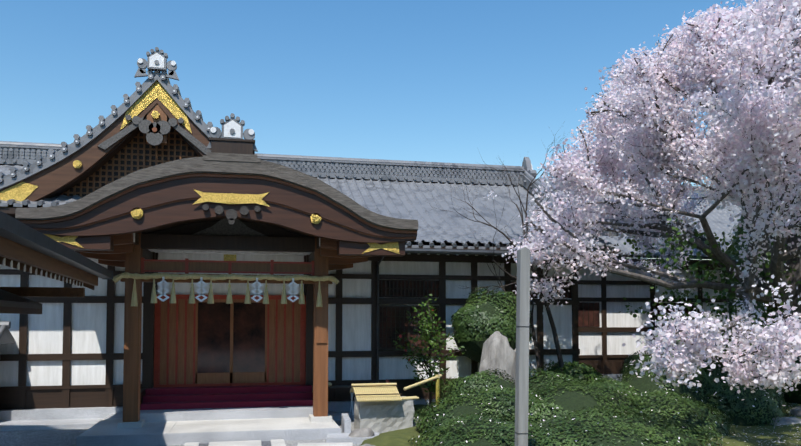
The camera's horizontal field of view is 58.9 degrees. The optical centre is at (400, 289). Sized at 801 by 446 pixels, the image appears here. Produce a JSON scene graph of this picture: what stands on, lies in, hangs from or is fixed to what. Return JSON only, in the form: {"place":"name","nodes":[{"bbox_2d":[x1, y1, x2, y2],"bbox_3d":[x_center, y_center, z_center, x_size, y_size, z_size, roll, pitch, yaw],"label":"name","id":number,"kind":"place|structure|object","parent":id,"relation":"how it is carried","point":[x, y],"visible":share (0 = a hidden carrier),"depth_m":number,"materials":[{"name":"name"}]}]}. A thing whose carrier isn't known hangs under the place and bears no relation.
{"place":"outdoors","nodes":[
{"label":"outdoors","id":0,"kind":"place"},
{"bbox_2d":[0,420,379,445],"bbox_3d":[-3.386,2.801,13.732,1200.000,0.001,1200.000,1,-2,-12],"label":"ground","id":1,"kind":"structure","parent":0,"point":[60,437],"depth_m":13.21,"materials":[{"name":"grey stone"}]},
{"bbox_2d":[0,321,14,343],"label":"roofed courtyard wall","id":2,"kind":"structure","parent":1,"relation":"on","point":[6,336],"depth_m":14.63,"materials":[{"name":"stone"}]},
{"bbox_2d":[0,211,112,313],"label":"roof eave","id":3,"kind":"object","parent":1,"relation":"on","point":[25,247],"visible":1,"depth_m":8.95,"materials":[{"name":"wood"}]},
{"bbox_2d":[15,113,417,445],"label":"entrance porch","id":4,"kind":"object","parent":1,"relation":"on","point":[221,370],"visible":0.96,"depth_m":13.57,"materials":[{"name":"brown wood"}]},
{"bbox_2d":[112,272,338,306],"bbox_3d":[-3.298,0.016,13.666,4.264,0.640,0.130,1,-2,-12],"label":"shimenawa rope","id":5,"kind":"object","parent":4,"relation":"attached to","point":[172,297],"visible":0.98,"depth_m":13.61,"materials":[{"name":"fabric"}]},
{"bbox_2d":[184,413,378,445],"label":"paving stones","id":6,"kind":"object","parent":1,"relation":"on","point":[343,438],"visible":0.88,"depth_m":12.63,"materials":[{"name":"stone"}]},
{"bbox_2d":[328,382,353,414],"bbox_3d":[-1.450,2.446,15.909,0.800,0.727,0.500,1,-2,-12],"label":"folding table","id":7,"kind":"object","parent":1,"relation":"on","point":[330,386],"visible":0.42,"depth_m":15.89,"materials":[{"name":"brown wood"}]},
{"bbox_2d":[350,383,418,432],"bbox_3d":[-0.321,2.357,14.212,1.306,0.929,1.071,1,-2,-12],"label":"chozubachi water basin","id":8,"kind":"object","parent":1,"relation":"on","point":[376,409],"visible":1,"depth_m":13.92,"materials":[{"name":"stone"}]},
{"bbox_2d":[403,374,441,405],"bbox_3d":[0.458,2.286,14.689,0.969,1.010,0.097,2,-3,-35],"label":"bamboo spout","id":9,"kind":"object","parent":1,"relation":"on","point":[437,377],"visible":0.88,"depth_m":14.83,"materials":[{"name":"beige wood"}]},
{"bbox_2d":[431,367,584,408],"bbox_3d":[2.273,2.466,14.425,3.386,1.741,1.991,1,-2,-12],"label":"mound shrub","id":10,"kind":"object","parent":1,"relation":"on","point":[485,380],"visible":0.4,"depth_m":14.15,"materials":[{"name":"green plant"}]},
{"bbox_2d":[515,247,529,445],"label":"metal pole","id":11,"kind":"object","parent":1,"relation":"on","point":[522,347],"visible":1,"depth_m":8.69,"materials":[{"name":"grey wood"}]},
{"bbox_2d":[408,377,734,445],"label":"hedge shrub","id":12,"kind":"object","parent":1,"relation":"on","point":[581,415],"visible":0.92,"depth_m":12.13,"materials":[{"name":"green plant"}]},
{"bbox_2d":[360,402,800,445],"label":"garden bed moss","id":13,"kind":"object","parent":1,"relation":"on","point":[402,437],"visible":0.17,"depth_m":12.54,"materials":[{"name":"green plant"}]},
{"bbox_2d":[393,294,465,408],"bbox_3d":[0.653,1.442,15.685,1.611,2.683,1.168,1,-2,-12],"label":"camellia bush","id":14,"kind":"object","parent":13,"relation":"on","point":[430,386],"visible":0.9,"depth_m":15.63,"materials":[{"name":"green plant"}]},
{"bbox_2d":[451,287,532,362],"bbox_3d":[2.133,0.858,16.416,2.024,1.833,1.991,1,-2,-12],"label":"bush","id":15,"kind":"object","parent":13,"relation":"on","point":[481,320],"visible":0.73,"depth_m":15.77,"materials":[{"name":"green plant"}]},
{"bbox_2d":[428,131,567,375],"bbox_3d":[2.430,-0.464,16.261,3.977,6.354,3.285,1,-2,-12],"label":"slender young tree","id":16,"kind":"object","parent":13,"relation":"on","point":[555,336],"visible":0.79,"depth_m":16.42,"materials":[{"name":"brown plant"}]},
{"bbox_2d":[710,403,798,444],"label":"fallen petals","id":17,"kind":"object","parent":13,"relation":"on","point":[769,432],"visible":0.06,"depth_m":12.97,"materials":[{"name":"pink plant"}]},
{"bbox_2d":[538,179,741,380],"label":"back building","id":18,"kind":"structure","parent":1,"relation":"on","point":[607,329],"depth_m":24.98,"materials":[{"name":"paint"}]},
{"bbox_2d":[502,0,800,405],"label":"cherry tree","id":19,"kind":"object","parent":1,"relation":"on","point":[744,64],"visible":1,"depth_m":13.60,"materials":[{"name":"pink plant"}]},
{"bbox_2d":[541,338,800,403],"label":"shrub","id":20,"kind":"object","parent":1,"relation":"on","point":[582,371],"visible":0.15,"depth_m":17.07,"materials":[{"name":"green plant"}]},
{"bbox_2d":[593,348,789,426],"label":"shrub mounds","id":21,"kind":"object","parent":1,"relation":"on","point":[747,407],"visible":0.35,"depth_m":14.42,"materials":[{"name":"green plant"}]},
{"bbox_2d":[713,184,787,352],"bbox_3d":[12.611,-0.250,22.419,4.909,6.950,4.922,-2,-3,34],"label":"evergreen tree","id":22,"kind":"object","parent":1,"relation":"on","point":[733,298],"visible":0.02,"depth_m":22.43,"materials":[{"name":"green plant"}]},
{"bbox_2d":[0,245,620,430],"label":"building walls","id":23,"kind":"structure","parent":0,"point":[61,362],"depth_m":16.58,"materials":[{"name":"white paint"}]},
{"bbox_2d":[0,141,620,268],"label":"building roof","id":24,"kind":"structure","parent":23,"relation":"on","point":[400,189],"depth_m":20.61,"materials":[{"name":"grey tile"}]},
{"bbox_2d":[0,47,311,254],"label":"gable roof","id":25,"kind":"structure","parent":24,"relation":"on","point":[154,119],"depth_m":14.79,"materials":[{"name":"brown wood"}]},
{"bbox_2d":[0,0,782,259],"label":"sky","id":26,"kind":"structure","parent":0,"point":[406,80],"materials":[{"name":"blue"}]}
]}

